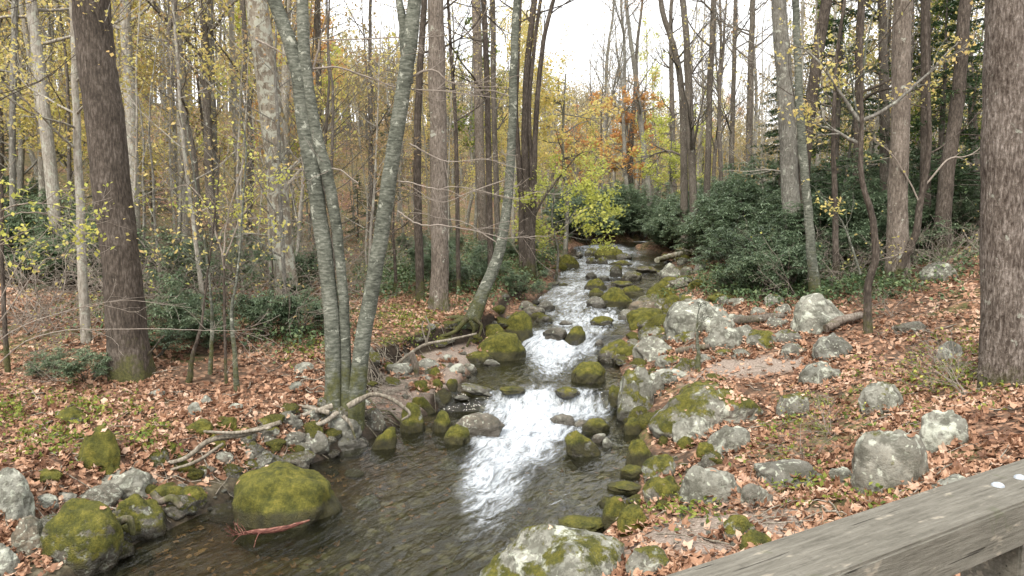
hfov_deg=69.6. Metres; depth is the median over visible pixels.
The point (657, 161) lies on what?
background tree
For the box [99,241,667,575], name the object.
stream water
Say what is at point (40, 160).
background tree
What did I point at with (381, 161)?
background tree
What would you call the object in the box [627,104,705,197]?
maple tree
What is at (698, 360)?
sapling
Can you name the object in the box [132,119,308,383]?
maple sapling
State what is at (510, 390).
rock
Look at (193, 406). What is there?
rock
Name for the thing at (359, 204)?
hemlock tree
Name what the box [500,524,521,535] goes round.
stone
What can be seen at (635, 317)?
rock
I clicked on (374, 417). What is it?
rock
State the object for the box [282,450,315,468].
rock
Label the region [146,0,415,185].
background tree
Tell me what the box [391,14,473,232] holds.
background tree
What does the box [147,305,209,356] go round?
rhododendron
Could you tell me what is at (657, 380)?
rock
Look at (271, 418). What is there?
rock
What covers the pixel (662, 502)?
stone
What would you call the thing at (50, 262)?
rhododendron
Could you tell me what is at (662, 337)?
rock
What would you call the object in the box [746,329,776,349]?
rock
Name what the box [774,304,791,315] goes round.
rock
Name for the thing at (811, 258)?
beech tree
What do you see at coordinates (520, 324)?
rock
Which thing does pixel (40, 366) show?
rhododendron
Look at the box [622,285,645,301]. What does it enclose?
rock
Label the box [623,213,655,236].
rhododendron
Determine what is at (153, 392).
rock
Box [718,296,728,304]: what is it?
rock
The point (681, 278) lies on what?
stone
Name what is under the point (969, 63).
background tree
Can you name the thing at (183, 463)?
rock
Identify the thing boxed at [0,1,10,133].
background tree
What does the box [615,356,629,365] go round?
rock
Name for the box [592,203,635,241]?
rhododendron
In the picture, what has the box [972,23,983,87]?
background tree
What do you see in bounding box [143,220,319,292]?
twiggy shrub
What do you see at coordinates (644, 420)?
rock
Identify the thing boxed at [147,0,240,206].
background tree
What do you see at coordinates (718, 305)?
stone
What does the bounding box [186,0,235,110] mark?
background tree
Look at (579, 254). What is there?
stone
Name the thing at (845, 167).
rhododendron
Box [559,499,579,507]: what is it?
stone
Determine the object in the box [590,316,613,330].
rock
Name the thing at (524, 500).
stone
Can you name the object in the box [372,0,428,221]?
background tree
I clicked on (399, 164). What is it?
background tree
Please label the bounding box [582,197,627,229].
rhododendron
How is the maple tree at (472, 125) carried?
on the forest ground at (422, 530)
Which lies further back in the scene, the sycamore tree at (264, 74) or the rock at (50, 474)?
the sycamore tree at (264, 74)
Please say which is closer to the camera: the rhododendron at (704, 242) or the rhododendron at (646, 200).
the rhododendron at (704, 242)
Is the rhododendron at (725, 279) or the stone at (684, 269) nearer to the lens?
the rhododendron at (725, 279)
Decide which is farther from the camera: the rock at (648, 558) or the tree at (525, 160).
the tree at (525, 160)
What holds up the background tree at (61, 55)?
on the forest ground at (422, 530)
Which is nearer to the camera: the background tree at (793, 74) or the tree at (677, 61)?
the tree at (677, 61)
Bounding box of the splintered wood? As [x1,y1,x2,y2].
[408,352,419,375]
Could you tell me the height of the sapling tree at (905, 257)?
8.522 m
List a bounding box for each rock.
[0,467,34,520]
[0,543,19,575]
[8,515,42,556]
[35,468,62,485]
[36,493,58,509]
[54,406,87,424]
[59,492,76,501]
[119,540,135,566]
[121,524,137,542]
[132,548,152,565]
[134,517,140,530]
[143,444,169,467]
[145,484,156,493]
[148,389,164,394]
[149,484,182,498]
[163,439,178,457]
[163,495,197,520]
[173,453,194,472]
[179,486,207,508]
[186,402,200,416]
[186,418,213,436]
[188,505,197,515]
[198,465,216,477]
[206,503,233,526]
[208,433,225,448]
[214,416,236,430]
[216,450,234,464]
[222,463,244,473]
[228,403,242,411]
[235,427,257,442]
[241,441,264,455]
[243,459,257,469]
[244,450,261,459]
[244,461,257,469]
[258,418,279,437]
[263,414,284,422]
[263,437,278,452]
[264,439,285,453]
[280,403,299,413]
[281,411,303,430]
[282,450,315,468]
[284,431,306,445]
[288,381,302,391]
[294,362,313,374]
[298,442,310,450]
[301,405,319,421]
[302,421,323,438]
[305,431,329,455]
[315,397,327,407]
[319,409,333,420]
[327,417,361,439]
[327,449,339,460]
[332,406,347,417]
[360,436,368,444]
[365,399,370,408]
[365,408,385,433]
[369,427,396,464]
[386,363,413,376]
[400,402,425,445]
[412,396,435,416]
[414,380,430,391]
[418,358,439,371]
[431,410,450,448]
[435,388,453,410]
[444,424,469,458]
[454,395,470,400]
[461,382,492,395]
[466,350,493,371]
[483,359,499,368]
[485,324,504,335]
[499,386,525,394]
[505,311,532,348]
[518,301,532,309]
[523,306,544,315]
[535,315,552,326]
[538,300,554,315]
[543,328,566,340]
[550,414,574,432]
[555,386,580,399]
[559,254,579,270]
[564,430,603,471]
[565,326,585,350]
[571,361,605,397]
[572,419,586,431]
[582,418,609,439]
[584,278,606,295]
[584,506,601,517]
[586,296,605,314]
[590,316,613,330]
[594,246,622,268]
[596,496,611,512]
[600,287,632,318]
[601,496,626,530]
[607,260,633,269]
[607,481,641,495]
[608,385,619,411]
[610,281,632,288]
[611,345,632,367]
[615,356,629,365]
[616,253,631,262]
[617,504,651,536]
[620,464,642,480]
[621,271,642,285]
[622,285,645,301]
[623,417,640,442]
[625,439,653,466]
[625,545,669,575]
[626,307,662,330]
[626,494,642,504]
[627,299,661,309]
[627,338,638,344]
[628,406,648,418]
[629,358,646,365]
[632,335,672,361]
[636,266,656,277]
[637,320,647,331]
[637,412,655,430]
[640,326,665,339]
[641,454,675,483]
[642,475,680,506]
[646,285,660,294]
[649,371,664,397]
[655,355,679,368]
[656,298,664,303]
[656,334,666,342]
[657,436,671,445]
[658,263,679,281]
[659,277,676,285]
[660,371,677,385]
[661,287,676,297]
[661,295,679,309]
[670,294,697,306]
[673,331,695,343]
[674,358,695,371]
[675,275,692,280]
[676,436,694,450]
[687,279,706,289]
[694,354,714,363]
[694,441,714,459]
[698,451,723,467]
[700,455,723,463]
[703,327,743,350]
[706,292,730,303]
[706,373,725,380]
[707,425,750,453]
[715,349,732,356]
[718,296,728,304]
[723,515,755,541]
[725,298,744,306]
[728,314,743,317]
[732,349,750,357]
[736,324,751,335]
[737,529,771,549]
[739,483,772,508]
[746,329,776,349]
[750,307,767,314]
[763,294,785,307]
[765,317,787,328]
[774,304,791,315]
[775,329,802,343]
[776,391,809,418]
[781,343,804,357]
[798,361,840,385]
[811,333,852,360]
[829,466,851,483]
[858,381,903,414]
[890,321,926,334]
[918,261,958,282]
[918,409,968,452]
[933,341,963,364]
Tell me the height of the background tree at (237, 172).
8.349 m
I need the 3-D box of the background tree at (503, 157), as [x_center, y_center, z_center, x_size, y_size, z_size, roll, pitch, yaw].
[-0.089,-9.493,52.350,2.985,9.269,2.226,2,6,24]
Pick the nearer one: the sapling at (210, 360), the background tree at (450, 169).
the sapling at (210, 360)
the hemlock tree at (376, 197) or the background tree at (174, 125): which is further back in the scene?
the hemlock tree at (376, 197)
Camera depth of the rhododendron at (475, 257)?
19.50 m
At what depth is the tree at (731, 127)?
32.17 m
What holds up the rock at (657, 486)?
on the forest ground at (422, 530)
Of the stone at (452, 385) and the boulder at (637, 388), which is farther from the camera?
the stone at (452, 385)
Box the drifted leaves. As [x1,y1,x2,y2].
[0,269,982,575]
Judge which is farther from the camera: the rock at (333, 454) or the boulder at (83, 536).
the rock at (333, 454)
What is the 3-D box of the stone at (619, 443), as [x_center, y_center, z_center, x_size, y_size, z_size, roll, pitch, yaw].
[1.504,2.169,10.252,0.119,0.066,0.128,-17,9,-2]
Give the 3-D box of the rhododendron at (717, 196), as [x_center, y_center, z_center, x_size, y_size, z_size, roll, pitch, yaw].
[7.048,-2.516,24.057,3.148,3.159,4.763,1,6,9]
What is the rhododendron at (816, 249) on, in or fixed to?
on the forest ground at (422, 530)
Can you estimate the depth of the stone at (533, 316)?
17.57 m
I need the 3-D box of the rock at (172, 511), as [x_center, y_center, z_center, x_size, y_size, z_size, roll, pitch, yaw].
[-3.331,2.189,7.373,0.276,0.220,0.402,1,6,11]
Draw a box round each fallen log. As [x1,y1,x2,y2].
[654,246,702,262]
[675,344,709,353]
[730,313,784,324]
[823,312,862,331]
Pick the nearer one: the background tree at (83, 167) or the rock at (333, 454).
the rock at (333, 454)
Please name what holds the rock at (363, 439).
on the forest ground at (422, 530)
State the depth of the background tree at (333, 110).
15.48 m
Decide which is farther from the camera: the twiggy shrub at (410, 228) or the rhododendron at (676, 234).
the rhododendron at (676, 234)
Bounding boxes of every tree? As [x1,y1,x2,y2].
[0,0,18,242]
[0,0,59,187]
[0,0,70,189]
[0,0,85,217]
[0,0,122,217]
[0,0,165,235]
[0,0,172,218]
[0,0,184,372]
[0,0,193,343]
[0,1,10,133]
[0,1,57,149]
[0,1,139,203]
[0,2,65,103]
[0,3,51,186]
[0,4,63,53]
[0,118,31,196]
[2,1,61,42]
[3,129,36,198]
[10,0,86,219]
[19,0,153,252]
[19,3,171,208]
[39,0,63,134]
[47,2,152,126]
[49,17,159,112]
[50,11,154,211]
[54,0,200,191]
[54,101,89,213]
[58,87,149,215]
[59,95,91,205]
[63,37,154,117]
[69,0,198,214]
[71,0,164,382]
[71,12,195,164]
[111,0,259,313]
[112,0,243,226]
[113,0,208,252]
[113,17,163,139]
[114,0,238,273]
[114,2,189,283]
[125,0,197,292]
[134,0,231,195]
[137,0,234,244]
[140,0,221,236]
[140,1,218,193]
[140,142,168,228]
[145,0,219,233]
[146,0,237,261]
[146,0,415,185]
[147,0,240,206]
[160,0,246,197]
[168,50,228,200]
[179,0,351,309]
[180,0,286,278]
[182,0,294,258]
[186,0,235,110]
[188,3,325,306]
[190,1,269,237]
[201,62,245,223]
[204,4,265,293]
[213,0,292,243]
[215,5,290,169]
[217,3,262,214]
[223,2,343,92]
[226,72,291,246]
[232,0,345,245]
[236,2,357,255]
[238,9,349,246]
[239,2,339,156]
[241,17,342,207]
[242,0,349,233]
[245,0,302,309]
[249,0,587,464]
[257,0,363,223]
[272,4,363,116]
[276,0,345,253]
[278,0,354,132]
[281,0,402,275]
[281,0,403,284]
[289,41,351,240]
[289,104,308,219]
[290,86,346,250]
[311,0,413,256]
[323,1,427,261]
[333,148,354,216]
[335,6,366,145]
[335,97,361,223]
[336,0,545,295]
[337,87,367,228]
[339,82,402,268]
[342,0,395,219]
[343,173,366,240]
[344,135,362,204]
[350,103,395,226]
[354,2,416,143]
[358,0,419,236]
[359,105,412,234]
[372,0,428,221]
[380,54,459,232]
[381,102,413,216]
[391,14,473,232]
[392,0,520,346]
[393,0,522,243]
[402,103,424,209]
[402,127,411,214]
[405,119,422,220]
[413,0,524,300]
[415,0,470,167]
[420,0,537,289]
[421,41,485,252]
[424,92,467,211]
[428,0,449,311]
[445,1,508,225]
[445,12,521,239]
[447,134,463,198]
[459,159,470,219]
[461,3,556,216]
[464,0,552,238]
[470,0,486,245]
[477,0,610,279]
[484,0,555,248]
[492,137,629,280]
[499,53,623,254]
[499,88,507,186]
[505,51,553,150]
[520,1,593,190]
[521,20,567,202]
[532,45,572,225]
[553,105,589,170]
[554,83,586,190]
[555,125,602,183]
[564,0,631,186]
[566,36,617,184]
[568,2,620,189]
[569,65,586,127]
[578,1,652,192]
[579,17,637,187]
[586,67,670,180]
[587,47,631,182]
[588,0,677,197]
[588,41,621,192]
[589,0,650,146]
[589,106,618,193]
[594,0,678,200]
[612,0,741,243]
[614,2,667,193]
[621,0,668,215]
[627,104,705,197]
[634,15,679,194]
[634,57,654,189]
[635,35,676,198]
[642,0,715,201]
[643,0,720,196]
[657,102,700,189]
[661,73,727,185]
[667,0,972,287]
[667,3,730,189]
[669,0,729,246]
[674,0,756,181]
[677,0,723,190]
[678,0,800,177]
[679,0,739,186]
[679,0,775,182]
[692,1,753,163]
[695,68,713,175]
[704,94,740,171]
[711,74,744,176]
[711,97,743,178]
[713,0,771,190]
[715,0,790,181]
[715,54,746,180]
[716,0,779,183]
[721,0,890,184]
[723,0,775,149]
[728,33,779,193]
[728,76,764,167]
[734,107,745,177]
[737,0,807,182]
[739,0,826,181]
[746,0,865,179]
[750,78,795,200]
[754,0,817,138]
[755,3,832,161]
[755,104,775,178]
[756,98,772,180]
[758,0,890,211]
[759,2,811,137]
[760,0,846,144]
[763,3,809,119]
[769,28,828,178]
[771,0,802,240]
[771,0,980,333]
[788,12,830,167]
[792,0,821,294]
[792,0,878,175]
[793,0,889,191]
[798,0,832,231]
[804,0,877,162]
[805,0,950,163]
[808,0,893,203]
[810,0,877,157]
[811,0,941,180]
[811,8,851,173]
[812,53,852,159]
[815,0,979,180]
[818,0,948,165]
[828,2,890,179]
[831,0,983,287]
[842,0,974,168]
[848,2,892,156]
[851,3,890,132]
[852,0,983,148]
[852,0,983,196]
[864,1,951,183]
[871,0,964,182]
[872,0,937,166]
[882,0,912,285]
[883,0,981,216]
[892,0,952,50]
[909,0,984,243]
[910,5,980,179]
[911,6,982,168]
[914,1,982,150]
[914,2,966,163]
[917,0,931,251]
[930,0,972,261]
[932,0,984,195]
[932,54,982,117]
[935,2,984,154]
[966,9,983,128]
[966,34,979,197]
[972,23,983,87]
[973,24,983,117]
[977,0,1023,388]
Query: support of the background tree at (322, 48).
on the forest ground at (422, 530)
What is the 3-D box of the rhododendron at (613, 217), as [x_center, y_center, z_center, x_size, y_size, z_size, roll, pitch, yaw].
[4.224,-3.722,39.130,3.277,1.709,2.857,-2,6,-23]
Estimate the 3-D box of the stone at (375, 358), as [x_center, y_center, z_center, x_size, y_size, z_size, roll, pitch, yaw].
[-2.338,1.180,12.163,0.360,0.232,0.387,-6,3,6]
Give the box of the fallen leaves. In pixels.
[0,144,1023,575]
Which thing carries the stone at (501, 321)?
on the forest ground at (422, 530)
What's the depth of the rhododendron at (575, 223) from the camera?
37.21 m
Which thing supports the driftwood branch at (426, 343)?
on the forest ground at (422, 530)
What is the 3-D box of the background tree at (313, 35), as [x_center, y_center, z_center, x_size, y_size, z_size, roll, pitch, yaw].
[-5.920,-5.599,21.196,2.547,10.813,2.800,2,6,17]
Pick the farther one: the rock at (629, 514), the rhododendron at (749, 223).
the rhododendron at (749, 223)
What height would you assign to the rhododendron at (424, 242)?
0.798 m
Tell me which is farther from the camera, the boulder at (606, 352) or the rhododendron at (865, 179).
the rhododendron at (865, 179)
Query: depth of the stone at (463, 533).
7.72 m
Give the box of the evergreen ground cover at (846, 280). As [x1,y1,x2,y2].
[0,227,979,362]
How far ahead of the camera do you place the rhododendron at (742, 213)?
23.28 m
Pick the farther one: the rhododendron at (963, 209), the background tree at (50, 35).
the background tree at (50, 35)
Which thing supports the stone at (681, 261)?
on the forest ground at (422, 530)
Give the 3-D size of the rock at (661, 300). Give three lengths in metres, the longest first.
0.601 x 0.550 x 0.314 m
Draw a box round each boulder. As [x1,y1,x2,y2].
[40,498,123,575]
[76,425,120,474]
[101,467,156,499]
[113,493,166,541]
[232,461,342,556]
[338,437,368,458]
[456,412,504,451]
[478,332,526,375]
[479,523,624,575]
[558,514,603,531]
[597,339,634,367]
[615,365,654,426]
[648,379,762,440]
[653,368,688,385]
[663,298,735,339]
[672,415,718,441]
[679,465,741,510]
[754,459,821,490]
[790,293,848,334]
[850,429,928,495]
[932,474,965,487]
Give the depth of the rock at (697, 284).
19.21 m
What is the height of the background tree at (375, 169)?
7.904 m
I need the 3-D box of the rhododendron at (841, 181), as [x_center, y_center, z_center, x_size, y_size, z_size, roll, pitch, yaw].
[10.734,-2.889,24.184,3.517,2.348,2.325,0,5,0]
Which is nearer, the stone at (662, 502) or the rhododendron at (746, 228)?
the stone at (662, 502)
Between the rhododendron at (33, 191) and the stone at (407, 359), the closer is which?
the stone at (407, 359)
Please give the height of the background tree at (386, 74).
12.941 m
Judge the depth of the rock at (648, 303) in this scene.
17.65 m
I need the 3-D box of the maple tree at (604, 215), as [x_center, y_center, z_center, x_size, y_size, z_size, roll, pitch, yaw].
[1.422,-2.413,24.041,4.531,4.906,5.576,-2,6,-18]
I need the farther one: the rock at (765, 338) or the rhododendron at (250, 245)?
the rhododendron at (250, 245)
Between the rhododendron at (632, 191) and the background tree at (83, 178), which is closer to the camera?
the background tree at (83, 178)
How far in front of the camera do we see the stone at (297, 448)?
8.95 m
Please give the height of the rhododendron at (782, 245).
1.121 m
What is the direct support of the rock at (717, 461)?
on the forest ground at (422, 530)
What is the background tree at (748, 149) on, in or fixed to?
on the forest ground at (422, 530)
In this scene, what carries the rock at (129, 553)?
on the forest ground at (422, 530)
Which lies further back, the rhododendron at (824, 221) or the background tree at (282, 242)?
the rhododendron at (824, 221)
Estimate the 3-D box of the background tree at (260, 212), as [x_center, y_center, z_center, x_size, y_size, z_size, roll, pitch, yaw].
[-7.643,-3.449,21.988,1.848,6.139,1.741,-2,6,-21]
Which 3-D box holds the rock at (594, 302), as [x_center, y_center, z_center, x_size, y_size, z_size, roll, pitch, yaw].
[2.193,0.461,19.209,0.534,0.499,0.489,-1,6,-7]
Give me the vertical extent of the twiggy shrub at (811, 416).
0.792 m
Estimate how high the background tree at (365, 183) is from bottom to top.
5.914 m
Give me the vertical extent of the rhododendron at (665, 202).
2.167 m
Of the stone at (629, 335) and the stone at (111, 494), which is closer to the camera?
the stone at (111, 494)
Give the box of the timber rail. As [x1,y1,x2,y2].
[666,459,1023,575]
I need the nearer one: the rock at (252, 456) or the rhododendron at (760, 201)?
the rock at (252, 456)
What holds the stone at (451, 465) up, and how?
on the forest ground at (422, 530)
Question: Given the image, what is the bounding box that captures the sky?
[9,0,984,144]
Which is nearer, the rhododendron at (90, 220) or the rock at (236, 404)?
the rock at (236, 404)
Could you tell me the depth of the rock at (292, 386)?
10.03 m
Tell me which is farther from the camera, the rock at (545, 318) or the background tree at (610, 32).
the background tree at (610, 32)
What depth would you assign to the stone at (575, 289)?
23.29 m
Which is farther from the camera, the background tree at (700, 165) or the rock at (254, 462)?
the background tree at (700, 165)
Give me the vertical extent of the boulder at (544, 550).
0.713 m
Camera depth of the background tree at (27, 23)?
23.92 m
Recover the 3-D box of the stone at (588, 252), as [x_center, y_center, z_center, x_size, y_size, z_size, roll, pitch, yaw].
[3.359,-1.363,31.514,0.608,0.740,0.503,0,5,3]
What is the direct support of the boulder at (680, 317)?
on the forest ground at (422, 530)
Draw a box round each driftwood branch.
[167,420,281,470]
[396,316,476,362]
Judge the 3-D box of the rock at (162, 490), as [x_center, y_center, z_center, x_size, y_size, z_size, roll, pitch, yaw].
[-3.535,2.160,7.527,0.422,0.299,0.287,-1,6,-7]
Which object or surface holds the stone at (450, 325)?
on the forest ground at (422, 530)
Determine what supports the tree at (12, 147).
on the forest ground at (422, 530)
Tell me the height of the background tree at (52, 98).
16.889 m
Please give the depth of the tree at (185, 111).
17.54 m
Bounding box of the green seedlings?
[0,268,1017,530]
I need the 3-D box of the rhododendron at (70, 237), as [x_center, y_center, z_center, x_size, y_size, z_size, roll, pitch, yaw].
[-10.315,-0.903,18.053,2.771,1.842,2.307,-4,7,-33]
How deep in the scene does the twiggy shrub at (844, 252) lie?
16.00 m
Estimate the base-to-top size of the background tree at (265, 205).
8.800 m
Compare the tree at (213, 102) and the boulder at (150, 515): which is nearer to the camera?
the boulder at (150, 515)
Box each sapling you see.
[0,154,114,275]
[0,172,278,371]
[116,122,248,382]
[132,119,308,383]
[136,94,272,374]
[163,65,307,391]
[379,107,429,295]
[694,300,714,371]
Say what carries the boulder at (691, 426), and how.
on the forest ground at (422, 530)
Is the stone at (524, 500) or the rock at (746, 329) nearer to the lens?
the stone at (524, 500)
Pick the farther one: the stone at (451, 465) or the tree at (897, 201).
the tree at (897, 201)
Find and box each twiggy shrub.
[0,236,73,318]
[0,236,102,345]
[0,266,102,331]
[0,270,78,337]
[0,316,90,358]
[0,331,114,391]
[1,279,75,346]
[4,197,93,273]
[4,235,155,317]
[17,222,179,300]
[22,250,201,323]
[25,206,186,288]
[26,217,206,306]
[49,254,148,300]
[49,293,148,338]
[71,258,228,324]
[86,234,200,295]
[99,208,267,300]
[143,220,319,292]
[143,254,302,352]
[144,227,297,302]
[145,238,282,310]
[146,264,204,329]
[152,253,268,300]
[161,241,269,301]
[185,228,351,296]
[202,197,330,278]
[204,209,398,302]
[207,243,273,280]
[213,204,370,275]
[233,215,311,246]
[241,258,400,318]
[245,232,316,281]
[248,250,390,337]
[249,207,361,268]
[292,223,367,258]
[293,224,345,258]
[294,220,374,283]
[304,238,408,299]
[346,232,427,271]
[352,231,394,257]
[388,219,429,250]
[395,233,429,252]
[715,453,791,514]
[734,215,789,250]
[745,227,853,284]
[749,242,850,298]
[766,406,844,461]
[770,371,886,442]
[802,224,884,271]
[803,218,895,295]
[819,244,870,283]
[831,239,869,268]
[848,210,978,280]
[851,327,976,392]
[854,269,936,316]
[864,218,979,277]
[874,307,984,405]
[883,195,978,249]
[903,235,961,271]
[908,188,979,253]
[910,216,978,263]
[914,335,989,388]
[942,217,979,253]
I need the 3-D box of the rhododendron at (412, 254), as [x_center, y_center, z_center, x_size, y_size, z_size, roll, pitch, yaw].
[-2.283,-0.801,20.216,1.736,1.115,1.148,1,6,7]
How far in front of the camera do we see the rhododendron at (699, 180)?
36.34 m
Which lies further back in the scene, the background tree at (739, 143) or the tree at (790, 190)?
the background tree at (739, 143)
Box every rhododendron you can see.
[2,172,62,209]
[3,185,92,223]
[3,200,38,238]
[4,209,95,281]
[4,211,52,285]
[4,235,102,290]
[6,240,100,286]
[11,188,147,245]
[17,346,73,376]
[24,219,149,283]
[28,205,91,239]
[39,344,111,383]
[48,199,150,246]
[51,217,163,289]
[138,241,172,278]
[143,226,260,296]
[144,266,201,316]
[145,273,207,337]
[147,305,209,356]
[164,236,234,283]
[179,305,242,349]
[200,288,303,341]
[214,265,246,285]
[217,231,273,274]
[240,247,318,304]
[250,286,351,334]
[273,247,317,280]
[389,232,430,246]
[398,238,427,250]
[400,240,461,277]
[409,243,488,289]
[412,236,430,251]
[448,237,510,285]
[449,232,468,248]
[471,232,511,251]
[478,257,510,276]
[497,269,551,299]
[505,238,540,258]
[538,181,564,215]
[540,192,599,241]
[544,188,599,212]
[547,203,619,243]
[547,205,617,241]
[564,197,597,231]
[572,185,638,233]
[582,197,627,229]
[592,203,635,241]
[594,206,626,232]
[600,184,649,222]
[605,198,659,233]
[611,179,671,221]
[612,178,653,206]
[612,206,637,226]
[616,196,658,231]
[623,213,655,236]
[625,216,653,239]
[633,207,677,244]
[637,214,658,238]
[638,187,670,204]
[641,210,676,249]
[648,193,689,227]
[648,208,658,223]
[648,217,681,246]
[650,209,689,249]
[652,205,688,232]
[653,193,665,212]
[657,191,698,214]
[658,193,719,258]
[660,184,713,219]
[660,210,700,252]
[677,211,740,246]
[683,162,780,246]
[687,225,764,277]
[688,175,739,191]
[691,178,782,244]
[692,202,728,252]
[696,221,771,265]
[701,176,727,199]
[705,194,824,256]
[706,191,781,250]
[710,266,768,290]
[722,206,753,235]
[722,250,807,298]
[728,225,826,289]
[730,193,781,232]
[731,223,805,244]
[732,208,783,251]
[732,217,773,236]
[732,236,820,290]
[733,247,790,285]
[736,230,870,296]
[738,155,831,205]
[740,242,830,289]
[759,171,841,209]
[762,205,839,231]
[766,153,851,181]
[775,242,829,277]
[791,203,885,261]
[802,167,886,257]
[810,167,878,200]
[813,185,880,240]
[813,204,850,231]
[814,211,841,231]
[815,229,857,261]
[819,160,852,195]
[824,201,962,270]
[830,156,877,185]
[838,142,979,226]
[841,171,879,193]
[850,165,914,190]
[850,197,976,253]
[859,191,930,256]
[870,174,911,190]
[908,181,979,235]
[908,196,980,246]
[952,196,978,239]
[957,172,980,205]
[957,182,980,216]
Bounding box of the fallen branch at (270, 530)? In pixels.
[225,520,309,545]
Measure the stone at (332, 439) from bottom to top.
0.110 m
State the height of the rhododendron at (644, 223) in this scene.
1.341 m
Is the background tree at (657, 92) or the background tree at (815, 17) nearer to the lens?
the background tree at (815, 17)
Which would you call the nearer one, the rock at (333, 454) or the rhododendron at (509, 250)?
the rock at (333, 454)
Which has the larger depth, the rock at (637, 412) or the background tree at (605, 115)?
the background tree at (605, 115)
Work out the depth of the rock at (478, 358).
13.74 m
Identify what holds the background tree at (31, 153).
on the forest ground at (422, 530)
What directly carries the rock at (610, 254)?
on the forest ground at (422, 530)
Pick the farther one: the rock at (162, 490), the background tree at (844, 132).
the background tree at (844, 132)
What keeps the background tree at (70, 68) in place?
on the forest ground at (422, 530)
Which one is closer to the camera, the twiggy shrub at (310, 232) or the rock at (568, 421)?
the rock at (568, 421)
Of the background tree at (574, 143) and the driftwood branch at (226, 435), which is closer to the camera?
the driftwood branch at (226, 435)
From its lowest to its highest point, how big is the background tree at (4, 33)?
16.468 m
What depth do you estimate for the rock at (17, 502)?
6.43 m
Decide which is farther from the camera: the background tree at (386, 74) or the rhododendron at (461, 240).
the background tree at (386, 74)
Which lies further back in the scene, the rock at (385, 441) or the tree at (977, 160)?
the tree at (977, 160)
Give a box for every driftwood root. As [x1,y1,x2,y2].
[117,515,135,535]
[149,490,183,508]
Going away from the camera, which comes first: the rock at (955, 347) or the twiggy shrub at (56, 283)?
the rock at (955, 347)
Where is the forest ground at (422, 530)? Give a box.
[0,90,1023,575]
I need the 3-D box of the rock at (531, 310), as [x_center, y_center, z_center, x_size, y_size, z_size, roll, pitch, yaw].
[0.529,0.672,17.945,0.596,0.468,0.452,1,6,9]
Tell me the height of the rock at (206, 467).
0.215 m
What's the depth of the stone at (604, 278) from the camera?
23.90 m
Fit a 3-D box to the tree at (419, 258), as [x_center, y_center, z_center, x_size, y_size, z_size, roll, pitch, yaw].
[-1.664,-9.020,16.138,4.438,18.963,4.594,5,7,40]
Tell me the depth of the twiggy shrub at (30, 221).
18.78 m
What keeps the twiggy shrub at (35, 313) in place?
on the forest ground at (422, 530)
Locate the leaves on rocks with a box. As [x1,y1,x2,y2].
[46,291,916,534]
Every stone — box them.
[40,513,57,527]
[82,483,123,506]
[165,482,175,485]
[186,468,204,480]
[199,517,208,521]
[201,395,213,405]
[224,466,241,477]
[255,449,275,468]
[273,455,283,461]
[286,445,304,452]
[324,428,341,439]
[325,468,338,476]
[328,436,336,444]
[340,526,352,534]
[344,468,364,478]
[356,494,379,510]
[367,381,377,386]
[369,352,380,365]
[385,377,400,385]
[403,353,410,363]
[415,337,423,342]
[425,368,431,374]
[426,323,435,329]
[430,367,441,378]
[432,379,442,389]
[435,336,447,347]
[438,460,458,470]
[438,526,452,535]
[441,320,457,329]
[442,354,454,361]
[445,336,454,343]
[446,379,457,395]
[449,363,464,373]
[455,526,479,542]
[463,558,478,569]
[464,363,476,375]
[465,573,478,575]
[469,333,482,343]
[481,451,492,459]
[481,498,495,504]
[492,305,505,314]
[496,316,508,326]
[500,292,508,299]
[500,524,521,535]
[514,495,535,505]
[530,312,544,320]
[533,329,542,338]
[550,281,558,287]
[554,262,566,272]
[556,283,568,291]
[559,320,571,327]
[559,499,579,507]
[560,447,569,459]
[572,287,581,293]
[575,252,582,259]
[583,248,595,262]
[585,272,596,281]
[586,258,596,268]
[588,288,603,297]
[592,433,605,449]
[595,340,603,348]
[596,257,608,268]
[598,275,609,281]
[602,437,612,453]
[609,436,622,442]
[610,265,621,281]
[610,309,630,329]
[612,442,621,449]
[616,440,623,445]
[626,332,637,338]
[627,498,639,503]
[636,294,659,300]
[638,325,650,340]
[645,314,665,326]
[655,283,664,289]
[656,500,669,510]
[667,277,691,287]
[669,280,687,288]
[676,255,689,260]
[677,257,689,265]
[680,266,692,275]
[693,264,707,270]
[713,304,726,309]
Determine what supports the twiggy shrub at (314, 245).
on the forest ground at (422, 530)
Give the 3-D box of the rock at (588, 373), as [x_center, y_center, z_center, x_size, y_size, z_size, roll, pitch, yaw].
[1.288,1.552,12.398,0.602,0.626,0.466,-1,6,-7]
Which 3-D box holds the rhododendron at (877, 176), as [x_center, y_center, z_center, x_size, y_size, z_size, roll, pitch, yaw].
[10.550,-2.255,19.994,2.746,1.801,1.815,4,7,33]
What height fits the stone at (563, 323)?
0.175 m
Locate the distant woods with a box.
[0,0,981,201]
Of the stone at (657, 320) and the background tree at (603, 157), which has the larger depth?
the background tree at (603, 157)
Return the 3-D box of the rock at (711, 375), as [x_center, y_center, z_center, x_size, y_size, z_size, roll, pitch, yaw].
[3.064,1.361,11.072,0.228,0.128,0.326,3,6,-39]
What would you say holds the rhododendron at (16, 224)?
on the forest ground at (422, 530)
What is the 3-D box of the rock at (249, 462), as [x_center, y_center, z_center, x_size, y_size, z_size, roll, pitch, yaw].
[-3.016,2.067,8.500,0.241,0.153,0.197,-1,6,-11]
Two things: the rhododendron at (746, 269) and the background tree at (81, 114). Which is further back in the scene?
the background tree at (81, 114)
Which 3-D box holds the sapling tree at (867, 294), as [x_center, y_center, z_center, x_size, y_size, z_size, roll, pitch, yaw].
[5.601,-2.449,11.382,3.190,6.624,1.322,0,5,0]
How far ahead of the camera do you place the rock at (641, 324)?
15.19 m

